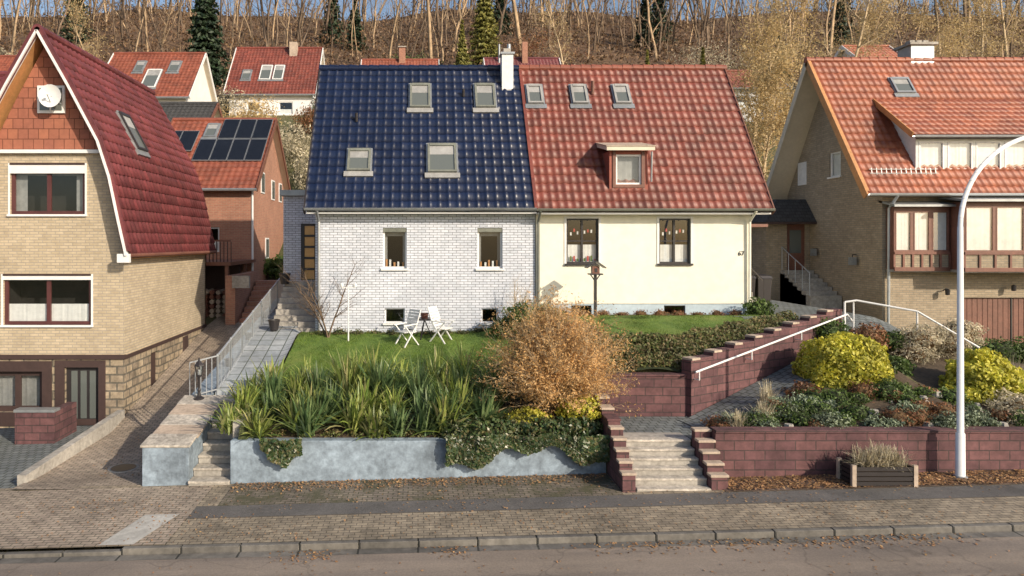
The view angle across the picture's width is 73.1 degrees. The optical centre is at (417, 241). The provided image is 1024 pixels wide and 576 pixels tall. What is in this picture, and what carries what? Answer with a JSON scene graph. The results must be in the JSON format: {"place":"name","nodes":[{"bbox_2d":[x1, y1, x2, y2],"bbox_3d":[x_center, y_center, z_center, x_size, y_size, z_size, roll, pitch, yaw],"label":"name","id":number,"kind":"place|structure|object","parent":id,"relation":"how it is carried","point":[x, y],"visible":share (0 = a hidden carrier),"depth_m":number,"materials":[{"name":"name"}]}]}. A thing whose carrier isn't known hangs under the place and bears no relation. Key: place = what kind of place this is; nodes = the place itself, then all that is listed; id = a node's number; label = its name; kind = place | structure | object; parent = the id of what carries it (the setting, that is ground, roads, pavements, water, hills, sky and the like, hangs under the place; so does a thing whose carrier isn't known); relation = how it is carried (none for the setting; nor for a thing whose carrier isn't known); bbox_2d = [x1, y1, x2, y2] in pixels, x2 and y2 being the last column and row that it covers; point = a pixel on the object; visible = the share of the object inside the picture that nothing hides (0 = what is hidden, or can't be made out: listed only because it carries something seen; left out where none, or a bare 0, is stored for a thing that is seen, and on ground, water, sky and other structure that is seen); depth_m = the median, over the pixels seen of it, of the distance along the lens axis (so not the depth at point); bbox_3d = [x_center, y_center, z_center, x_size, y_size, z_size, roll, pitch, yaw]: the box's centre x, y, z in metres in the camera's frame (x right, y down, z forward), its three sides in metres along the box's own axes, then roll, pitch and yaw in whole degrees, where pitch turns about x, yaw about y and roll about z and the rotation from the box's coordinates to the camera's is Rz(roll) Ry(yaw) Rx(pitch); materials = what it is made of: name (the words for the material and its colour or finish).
{"place":"outdoors","nodes":[
{"label":"outdoors","id":0,"kind":"place"},
{"bbox_2d":[0,426,91,487],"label":"forecourt paving","id":1,"kind":"structure","parent":0,"point":[16,460],"depth_m":17.39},
{"bbox_2d":[12,314,241,488],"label":"driveway","id":2,"kind":"structure","parent":0,"point":[148,412],"depth_m":19.35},
{"bbox_2d":[215,307,300,394],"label":"garden path","id":3,"kind":"structure","parent":0,"point":[264,344],"depth_m":19.86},
{"bbox_2d":[303,65,535,213],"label":"ridge and verge","id":4,"kind":"structure","parent":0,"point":[410,67],"depth_m":24.68,"materials":[{"name":"blue tile"}]},
{"bbox_3d":[0.065,-3.648,26.554,7.230,5.306,3.511,0,0,0],"label":"tiled roof","id":5,"kind":"object","parent":4,"relation":"on","visible":0},
{"bbox_2d":[343,83,498,178],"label":"roof windows","id":6,"kind":"structure","parent":5,"relation":"attached to","point":[441,160],"depth_m":22.52,"materials":[{"name":"grey metal"}]},
{"bbox_2d":[279,316,591,393],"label":"lawn","id":7,"kind":"structure","parent":0,"point":[334,337],"depth_m":20.04,"materials":[{"name":"green plant"}]},
{"bbox_2d":[0,537,1023,575],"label":"road","id":8,"kind":"structure","parent":0,"point":[888,559],"depth_m":10.82,"materials":[{"name":"grey asphalt"}]},
{"bbox_2d":[0,531,1023,563],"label":"road gutter","id":9,"kind":"object","parent":8,"relation":"on","point":[393,550],"visible":1,"depth_m":11.37,"materials":[{"name":"concrete"}]},
{"bbox_2d":[269,533,1012,563],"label":"fallen leaves","id":10,"kind":"object","parent":8,"relation":"on","point":[730,543],"visible":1,"depth_m":11.28,"materials":[{"name":"brown plant"}]},
{"bbox_2d":[0,474,1023,548],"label":"sidewalk","id":11,"kind":"structure","parent":0,"point":[706,517],"depth_m":12.16,"materials":[{"name":"grey stone"}]},
{"bbox_2d":[0,486,212,547],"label":"driveway apron","id":12,"kind":"object","parent":11,"relation":"on","point":[70,529],"visible":1,"depth_m":13.08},
{"bbox_2d":[99,514,178,544],"bbox_3d":[-4.975,5.156,12.260,0.633,0.026,1.463,0,0,13],"label":"white slab patch","id":13,"kind":"object","parent":12,"relation":"on","point":[132,533],"visible":1,"depth_m":12.21,"materials":[{"name":"grey concrete"}]},
{"bbox_2d":[218,474,621,505],"bbox_3d":[0.050,5.032,13.895,7.900,0.212,1.250,0,0,0],"label":"mossy paving strip","id":14,"kind":"object","parent":11,"relation":"on","point":[265,495],"visible":1,"depth_m":13.79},
{"bbox_2d":[229,473,612,491],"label":"fallen leaves","id":15,"kind":"object","parent":14,"relation":"on","point":[429,478],"visible":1,"depth_m":14.27,"materials":[{"name":"brown plant"}]},
{"bbox_2d":[3,477,1020,543],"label":"fallen leaves","id":16,"kind":"object","parent":11,"relation":"on","point":[488,513],"visible":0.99,"depth_m":12.55,"materials":[{"name":"brown plant"}]},
{"bbox_2d":[187,484,1023,517],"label":"asphalt footway strip","id":17,"kind":"object","parent":11,"relation":"on","point":[613,501],"visible":1,"depth_m":12.98,"materials":[{"name":"grey asphalt"}]},
{"bbox_2d":[724,469,1023,491],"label":"leaf strewn gravel","id":18,"kind":"structure","parent":11,"relation":"on","point":[843,487],"depth_m":13.56,"materials":[{"name":"brown plant"}]},
{"bbox_2d":[836,457,917,486],"bbox_3d":[9.100,4.570,13.550,1.280,0.420,0.520,0,0,0],"label":"wooden planter","id":19,"kind":"object","parent":18,"relation":"on","point":[854,475],"visible":0.88,"depth_m":13.30,"materials":[{"name":"wood"}]},
{"bbox_2d":[844,437,918,472],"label":"dry ornamental grass","id":20,"kind":"object","parent":19,"relation":"in","point":[877,457],"depth_m":13.48,"materials":[{"name":"beige plant"}]},
{"bbox_2d":[953,136,1023,478],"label":"street lamp","id":21,"kind":"object","parent":18,"relation":"on","point":[960,461],"visible":1,"depth_m":13.68,"materials":[{"name":"grey metal"}]},
{"bbox_2d":[0,8,1023,552],"bbox_3d":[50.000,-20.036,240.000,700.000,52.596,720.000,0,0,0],"label":"ground","id":22,"kind":"structure","parent":0,"point":[284,120],"depth_m":98.77,"materials":[{"name":"brown soil"}]},
{"bbox_2d":[13,402,76,443],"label":"forecourt wall","id":23,"kind":"structure","parent":22,"relation":"on","point":[42,425],"depth_m":18.20,"materials":[{"name":"red brick"}]},
{"bbox_2d":[17,410,124,485],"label":"kerb wall","id":24,"kind":"structure","parent":22,"relation":"on","point":[107,425],"depth_m":16.99,"materials":[{"name":"concrete"}]},
{"bbox_2d":[0,47,206,427],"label":"walls","id":25,"kind":"structure","parent":22,"relation":"on","point":[143,332],"depth_m":20.00,"materials":[{"name":"beige brick"}]},
{"bbox_2d":[0,86,98,425],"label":"windows and door","id":26,"kind":"structure","parent":25,"relation":"attached to","point":[48,300],"depth_m":20.13,"materials":[{"name":"white glass"}]},
{"bbox_2d":[0,24,216,262],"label":"verge and ridge","id":27,"kind":"object","parent":25,"relation":"attached to","point":[36,41],"visible":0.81,"depth_m":19.50,"materials":[{"name":"white paint"}]},
{"bbox_2d":[48,37,216,253],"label":"tiled roof","id":28,"kind":"structure","parent":25,"relation":"on","point":[162,200],"depth_m":22.91,"materials":[{"name":"red tile"}]},
{"bbox_2d":[108,52,217,101],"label":"house","id":29,"kind":"structure","parent":22,"relation":"on","point":[203,89],"depth_m":52.49,"materials":[{"name":"red tile"}]},
{"bbox_2d":[109,54,203,95],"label":"tiled roof","id":30,"kind":"structure","parent":29,"relation":"on","point":[181,83],"depth_m":52.06,"materials":[{"name":"orange tile"}]},
{"bbox_2d":[159,102,222,121],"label":"slate roofed outbuilding","id":31,"kind":"structure","parent":22,"relation":"on","point":[171,110],"depth_m":43.21,"materials":[{"name":"grey tile"}]},
{"bbox_2d":[183,0,230,88],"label":"spruce tree","id":32,"kind":"object","parent":22,"relation":"on","point":[205,32],"visible":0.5,"depth_m":73.32,"materials":[{"name":"green plant"}]},
{"bbox_2d":[140,298,278,485],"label":"side retaining wall","id":33,"kind":"structure","parent":22,"relation":"on","point":[171,446],"depth_m":14.93,"materials":[{"name":"blue paint"}]},
{"bbox_2d":[189,278,281,394],"bbox_3d":[-5.420,2.575,21.601,0.683,2.850,8.841,0,0,0],"label":"ramp railing","id":34,"kind":"object","parent":33,"relation":"on","point":[249,325],"visible":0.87,"depth_m":20.06,"materials":[{"name":"metal"}]},
{"bbox_2d":[188,395,235,485],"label":"concrete garden steps","id":35,"kind":"structure","parent":22,"relation":"on","point":[212,467],"depth_m":15.11,"materials":[{"name":"beige concrete"}]},
{"bbox_2d":[171,118,290,279],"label":"house","id":36,"kind":"structure","parent":22,"relation":"on","point":[229,211],"depth_m":35.11,"materials":[{"name":"orange brick"}]},
{"bbox_2d":[171,121,274,187],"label":"tiled roof","id":37,"kind":"structure","parent":36,"relation":"on","point":[228,174],"depth_m":33.85,"materials":[{"name":"orange tile"}]},
{"bbox_2d":[206,240,255,317],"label":"timber deck with firewood","id":38,"kind":"structure","parent":22,"relation":"on","point":[218,270],"depth_m":29.84,"materials":[{"name":"brown wood"}]},
{"bbox_2d":[225,271,282,324],"bbox_3d":[-6.850,2.550,30.200,2.100,2.300,4.600,0,0,0],"label":"brick outdoor stair","id":39,"kind":"object","parent":22,"relation":"on","point":[245,293],"visible":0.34,"depth_m":28.85,"materials":[{"name":"brick"}]},
{"bbox_2d":[223,42,324,114],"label":"white house with red roof","id":40,"kind":"structure","parent":22,"relation":"on","point":[291,103],"depth_m":60.15,"materials":[{"name":"paint"}]},
{"bbox_2d":[224,49,321,93],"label":"tiled roof","id":41,"kind":"structure","parent":40,"relation":"on","point":[301,72],"depth_m":61.74,"materials":[{"name":"red tile"}]},
{"bbox_2d":[274,190,314,331],"bbox_3d":[-4.115,0.725,24.500,1.670,5.150,5.200,0,0,0],"label":"entrance annex and steps","id":42,"kind":"object","parent":22,"relation":"on","point":[298,237],"visible":0.67,"depth_m":24.60,"materials":[{"name":"white brick"}]},
{"bbox_2d":[275,252,369,337],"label":"bare magnolia shrub","id":43,"kind":"object","parent":22,"relation":"on","point":[320,311],"visible":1,"depth_m":20.94,"materials":[{"name":"brown plant"}]},
{"bbox_2d":[230,438,605,483],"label":"blue retaining wall","id":44,"kind":"structure","parent":22,"relation":"on","point":[334,459],"depth_m":14.50,"materials":[{"name":"paint"}]},
{"bbox_2d":[259,437,302,468],"bbox_3d":[-2.868,4.436,14.304,0.934,0.671,0.259,0,0,0],"label":"ivy curtain","id":45,"kind":"object","parent":44,"relation":"hanging from","point":[277,451],"visible":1,"depth_m":14.30,"materials":[{"name":"green plant"}]},
{"bbox_2d":[444,433,609,469],"bbox_3d":[2.297,4.411,14.300,3.489,0.771,0.284,0,0,0],"label":"ivy curtain","id":46,"kind":"object","parent":44,"relation":"hanging from","point":[475,452],"visible":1,"depth_m":14.29,"materials":[{"name":"green plant"}]},
{"bbox_2d":[315,214,534,331],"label":"walls","id":47,"kind":"structure","parent":22,"relation":"on","point":[450,281],"depth_m":21.80,"materials":[{"name":"white brick"}]},
{"bbox_2d":[305,70,534,207],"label":"tiled roof","id":48,"kind":"structure","parent":47,"relation":"on","point":[493,165],"depth_m":22.87,"materials":[{"name":"blue tile"}]},
{"bbox_2d":[304,208,536,330],"bbox_3d":[0.085,0.924,21.497,7.270,3.952,0.607,0,0,0],"label":"gutter and downpipe","id":49,"kind":"object","parent":47,"relation":"attached to","point":[317,212],"visible":0.91,"depth_m":21.36,"materials":[{"name":"grey metal"}]},
{"bbox_2d":[381,228,504,324],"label":"windows","id":50,"kind":"structure","parent":47,"relation":"attached to","point":[489,248],"depth_m":22.07,"materials":[{"name":"white paint"}]},
{"bbox_2d":[250,394,599,437],"bbox_3d":[0.075,4.492,15.925,8.050,1.484,2.550,0,0,0],"label":"planting bed","id":51,"kind":"object","parent":22,"relation":"on","point":[345,433],"visible":0.16,"depth_m":15.30,"materials":[{"name":"soil"}]},
{"bbox_2d":[201,340,540,440],"bbox_3d":[-0.873,3.308,16.181,7.797,1.875,4.199,0,0,0],"label":"daylily clump","id":52,"kind":"object","parent":51,"relation":"on","point":[358,416],"visible":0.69,"depth_m":15.59,"materials":[{"name":"green plant"}]},
{"bbox_2d":[244,352,503,437],"bbox_3d":[-0.956,3.434,15.797,6.021,1.598,3.614,0,0,0],"label":"iris clump","id":53,"kind":"object","parent":51,"relation":"on","point":[307,420],"visible":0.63,"depth_m":15.42,"materials":[{"name":"green plant"}]},
{"bbox_2d":[248,356,520,433],"bbox_3d":[-0.704,3.391,15.807,7.035,1.346,2.962,0,0,0],"label":"yucca plant","id":54,"kind":"object","parent":51,"relation":"on","point":[275,381],"visible":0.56,"depth_m":15.60,"materials":[{"name":"green plant"}]},
{"bbox_2d":[435,412,602,438],"bbox_3d":[2.262,4.095,14.860,3.812,0.757,1.035,0,0,0],"label":"ivy hedge top","id":55,"kind":"object","parent":51,"relation":"on","point":[574,426],"visible":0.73,"depth_m":14.66,"materials":[{"name":"green plant"}]},
{"bbox_2d":[503,395,601,422],"bbox_3d":[2.978,3.836,15.132,2.284,0.905,0.945,0,0,0],"label":"bergenia patch","id":56,"kind":"object","parent":51,"relation":"on","point":[528,412],"visible":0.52,"depth_m":15.01,"materials":[{"name":"yellow plant"}]},
{"bbox_2d":[461,285,645,419],"bbox_3d":[3.191,2.674,16.058,4.242,3.480,4.254,0,0,0],"label":"copper spirea shrub","id":57,"kind":"object","parent":51,"relation":"on","point":[554,362],"visible":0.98,"depth_m":15.41,"materials":[{"name":"brown plant"}]},
{"bbox_2d":[467,0,502,64],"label":"larch tree","id":58,"kind":"object","parent":22,"relation":"on","point":[483,20],"visible":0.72,"depth_m":77.43,"materials":[{"name":"green plant"}]},
{"bbox_2d":[0,0,1023,90],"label":"forest undergrowth","id":59,"kind":"object","parent":22,"relation":"on","point":[414,37],"visible":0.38,"depth_m":100.34,"materials":[{"name":"brown plant"}]},
{"bbox_2d":[0,522,1023,558],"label":"kerb","id":60,"kind":"structure","parent":22,"relation":"on","point":[570,538],"depth_m":11.49,"materials":[{"name":"concrete"}]},
{"bbox_2d":[0,0,1023,74],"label":"forest twigs","id":61,"kind":"object","parent":22,"relation":"on","point":[762,20],"visible":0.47,"depth_m":93.36,"materials":[{"name":"brown plant"}]},
{"bbox_2d":[0,0,1023,76],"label":"bare forest","id":62,"kind":"object","parent":22,"relation":"on","point":[122,3],"visible":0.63,"depth_m":94.44,"materials":[{"name":"brown plant"}]},
{"bbox_2d":[535,215,750,313],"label":"walls","id":63,"kind":"structure","parent":22,"relation":"on","point":[633,277],"depth_m":21.80,"materials":[{"name":"white paint"}]},
{"bbox_2d":[565,219,692,313],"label":"windows","id":64,"kind":"structure","parent":63,"relation":"attached to","point":[582,240],"depth_m":21.97,"materials":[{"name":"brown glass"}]},
{"bbox_2d":[521,70,772,208],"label":"tiled roof","id":65,"kind":"structure","parent":63,"relation":"on","point":[689,124],"depth_m":22.86,"materials":[{"name":"red tile"}]},
{"bbox_2d":[536,208,775,308],"bbox_3d":[7.410,0.734,21.492,7.380,3.532,0.617,0,0,0],"label":"gutter and downpipe","id":66,"kind":"object","parent":63,"relation":"attached to","point":[540,210],"visible":0.88,"depth_m":21.36,"materials":[{"name":"grey metal"}]},
{"bbox_2d":[618,416,692,438],"bbox_3d":[5.400,4.200,15.475,2.200,0.001,1.850,0,0,0],"label":"brick landing","id":67,"kind":"object","parent":22,"relation":"on","point":[653,424],"visible":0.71,"depth_m":15.68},
{"bbox_2d":[589,373,728,492],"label":"stepped brick flank wall","id":68,"kind":"structure","parent":22,"relation":"on","point":[621,473],"depth_m":13.96,"materials":[{"name":"red brick"}]},
{"bbox_2d":[623,432,710,491],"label":"front garden steps","id":69,"kind":"structure","parent":22,"relation":"on","point":[665,461],"depth_m":14.00,"materials":[{"name":"stone"}]},
{"bbox_2d":[589,310,799,370],"bbox_3d":[7.942,2.632,18.260,7.793,1.186,1.854,0,0,-22],"label":"bank hedge","id":70,"kind":"object","parent":22,"relation":"on","point":[683,342],"visible":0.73,"depth_m":17.63,"materials":[{"name":"green plant"}]},
{"bbox_2d":[599,308,842,416],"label":"diagonal stepped retaining wall","id":71,"kind":"structure","parent":22,"relation":"on","point":[684,392],"depth_m":16.71,"materials":[{"name":"red brick"}]},
{"bbox_2d":[734,34,809,175],"bbox_3d":[20.294,-7.055,39.643,5.750,10.228,4.350,0,0,27],"label":"golden birch tree","id":72,"kind":"object","parent":22,"relation":"on","point":[778,120],"visible":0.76,"depth_m":39.34,"materials":[{"name":"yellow plant"}]},
{"bbox_2d":[711,0,836,138],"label":"golden birch tree","id":73,"kind":"object","parent":22,"relation":"on","point":[807,11],"visible":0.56,"depth_m":44.76,"materials":[{"name":"yellow plant"}]},
{"bbox_2d":[729,3,823,180],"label":"golden birch tree","id":74,"kind":"object","parent":22,"relation":"on","point":[769,34],"visible":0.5,"depth_m":42.89,"materials":[{"name":"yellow plant"}]},
{"bbox_2d":[751,199,856,308],"bbox_3d":[15.915,0.625,28.850,2.170,4.950,5.100,0,0,0],"label":"porch","id":75,"kind":"object","parent":22,"relation":"on","point":[782,252],"visible":0.86,"depth_m":29.60,"materials":[{"name":"brick"}]},
{"bbox_2d":[802,0,917,56],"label":"golden birch tree","id":76,"kind":"object","parent":22,"relation":"on","point":[857,52],"visible":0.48,"depth_m":50.10,"materials":[{"name":"beige plant"}]},
{"bbox_2d":[710,427,1023,477],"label":"purple block retaining wall","id":77,"kind":"structure","parent":22,"relation":"on","point":[767,451],"depth_m":14.05,"materials":[{"name":"brick"}]},
{"bbox_2d":[742,348,1023,426],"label":"rock garden bed","id":78,"kind":"object","parent":22,"relation":"on","point":[927,374],"visible":0.21,"depth_m":16.40,"materials":[{"name":"soil"}]},
{"bbox_2d":[741,296,916,375],"bbox_3d":[11.928,2.648,19.341,2.446,1.924,5.172,0,0,-18],"label":"juniper shrub","id":79,"kind":"object","parent":78,"relation":"on","point":[762,307],"visible":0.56,"depth_m":18.66,"materials":[{"name":"green plant"}]},
{"bbox_2d":[791,331,894,389],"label":"yellow green shrub","id":80,"kind":"object","parent":78,"relation":"on","point":[839,359],"visible":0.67,"depth_m":16.46,"materials":[{"name":"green plant"}]},
{"bbox_2d":[700,379,1012,427],"bbox_3d":[9.627,3.755,15.275,6.674,1.149,2.014,0,0,0],"label":"rock garden ground cover","id":81,"kind":"object","parent":78,"relation":"on","point":[920,417],"visible":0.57,"depth_m":14.85,"materials":[{"name":"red plant"}]},
{"bbox_2d":[714,391,1001,428],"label":"rock garden ground cover","id":82,"kind":"object","parent":78,"relation":"on","point":[973,416],"visible":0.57,"depth_m":14.52,"materials":[{"name":"green plant"}]},
{"bbox_2d":[781,321,942,402],"bbox_3d":[11.085,3.198,16.497,4.534,2.156,2.680,0,0,-35],"label":"red brown shrub","id":83,"kind":"object","parent":78,"relation":"on","point":[876,333],"visible":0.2,"depth_m":17.93,"materials":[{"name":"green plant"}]},
{"bbox_2d":[741,376,1023,426],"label":"rock garden ground cover","id":84,"kind":"object","parent":78,"relation":"on","point":[853,410],"visible":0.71,"depth_m":15.22,"materials":[{"name":"green plant"}]},
{"bbox_2d":[886,317,989,364],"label":"pale dry shrub","id":85,"kind":"object","parent":78,"relation":"on","point":[923,345],"visible":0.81,"depth_m":18.04,"materials":[{"name":"beige plant"}]},
{"bbox_2d":[938,347,1023,403],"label":"yellow green shrub","id":86,"kind":"object","parent":78,"relation":"on","point":[987,373],"visible":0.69,"depth_m":15.84,"materials":[{"name":"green plant"}]},
{"bbox_2d":[788,99,1023,345],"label":"walls","id":87,"kind":"structure","parent":22,"relation":"on","point":[850,220],"depth_m":26.16,"materials":[{"name":"brick"}]},
{"bbox_2d":[766,57,1023,323],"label":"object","id":88,"kind":"object","parent":87,"relation":"attached to","point":[809,93],"visible":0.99,"depth_m":28.11,"materials":[{"name":"orange tile"}]},
{"bbox_2d":[812,62,1023,193],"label":"tiled roof","id":89,"kind":"structure","parent":88,"relation":"on","point":[852,90],"depth_m":26.80,"materials":[{"name":"orange tile"}]},
{"bbox_2d":[887,40,937,97],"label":"chimney and roof window","id":90,"kind":"object","parent":89,"relation":"on","point":[902,87],"visible":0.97,"depth_m":28.10,"materials":[{"name":"grey metal"}]},
{"bbox_2d":[873,99,1023,168],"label":"dormer","id":91,"kind":"object","parent":89,"relation":"on","point":[944,153],"visible":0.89,"depth_m":25.18,"materials":[{"name":"white paint"}]},
{"bbox_2d":[876,99,1023,134],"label":"dormer roof","id":92,"kind":"structure","parent":91,"relation":"attached to","point":[959,116],"depth_m":25.86,"materials":[{"name":"tile"}]},
{"bbox_2d":[798,151,1023,344],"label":"windows and garage door","id":93,"kind":"structure","parent":87,"relation":"attached to","point":[1002,317],"depth_m":25.10,"materials":[{"name":"brown paint"}]},
{"bbox_2d":[881,197,1023,272],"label":"glazed veranda","id":94,"kind":"object","parent":87,"relation":"attached to","point":[923,236],"visible":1,"depth_m":24.35,"materials":[{"name":"brown wood"}]},
{"bbox_2d":[893,0,984,56],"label":"golden birch tree","id":95,"kind":"object","parent":22,"relation":"on","point":[946,47],"visible":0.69,"depth_m":55.99,"materials":[{"name":"beige plant"}]},
{"bbox_2d":[941,0,1023,56],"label":"golden birch tree","id":96,"kind":"object","parent":22,"relation":"on","point":[982,22],"visible":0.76,"depth_m":59.39,"materials":[{"name":"beige plant"}]},
{"bbox_2d":[959,0,1023,56],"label":"golden birch tree","id":97,"kind":"object","parent":22,"relation":"on","point":[1002,19],"visible":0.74,"depth_m":63.63,"materials":[{"name":"beige plant"}]},
{"bbox_2d":[1,0,1023,20],"label":"sky","id":98,"kind":"structure","parent":0,"point":[368,11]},
{"bbox_2d":[519,64,775,214],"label":"ridge and verge","id":99,"kind":"structure","parent":0,"point":[632,67],"depth_m":24.56,"materials":[{"name":"red tile"}]},
{"bbox_3d":[7.420,-3.648,26.555,7.400,5.306,3.513,0,0,0],"label":"tiled roof","id":100,"kind":"object","parent":99,"relation":"on","visible":0},
{"bbox_2d":[524,84,634,108],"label":"roof windows","id":101,"kind":"structure","parent":100,"relation":"attached to","point":[579,96],"depth_m":23.86,"materials":[{"name":"grey metal"}]},
{"bbox_2d":[596,142,655,189],"bbox_3d":[6.710,-2.435,22.290,1.560,1.870,1.620,0,0,0],"label":"dormer","id":102,"kind":"object","parent":100,"relation":"on","point":[627,165],"visible":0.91,"depth_m":21.75,"materials":[{"name":"white paint"}]},
{"bbox_2d":[572,314,758,339],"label":"lawn","id":103,"kind":"structure","parent":0,"point":[674,329],"depth_m":19.78,"materials":[{"name":"green plant"}]},
{"bbox_2d":[680,364,811,426],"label":"sloping garden path","id":104,"kind":"structure","parent":0,"point":[780,379],"depth_m":16.62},
{"bbox_2d":[734,300,899,332],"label":"house side path","id":105,"kind":"structure","parent":0,"point":[798,309],"depth_m":21.19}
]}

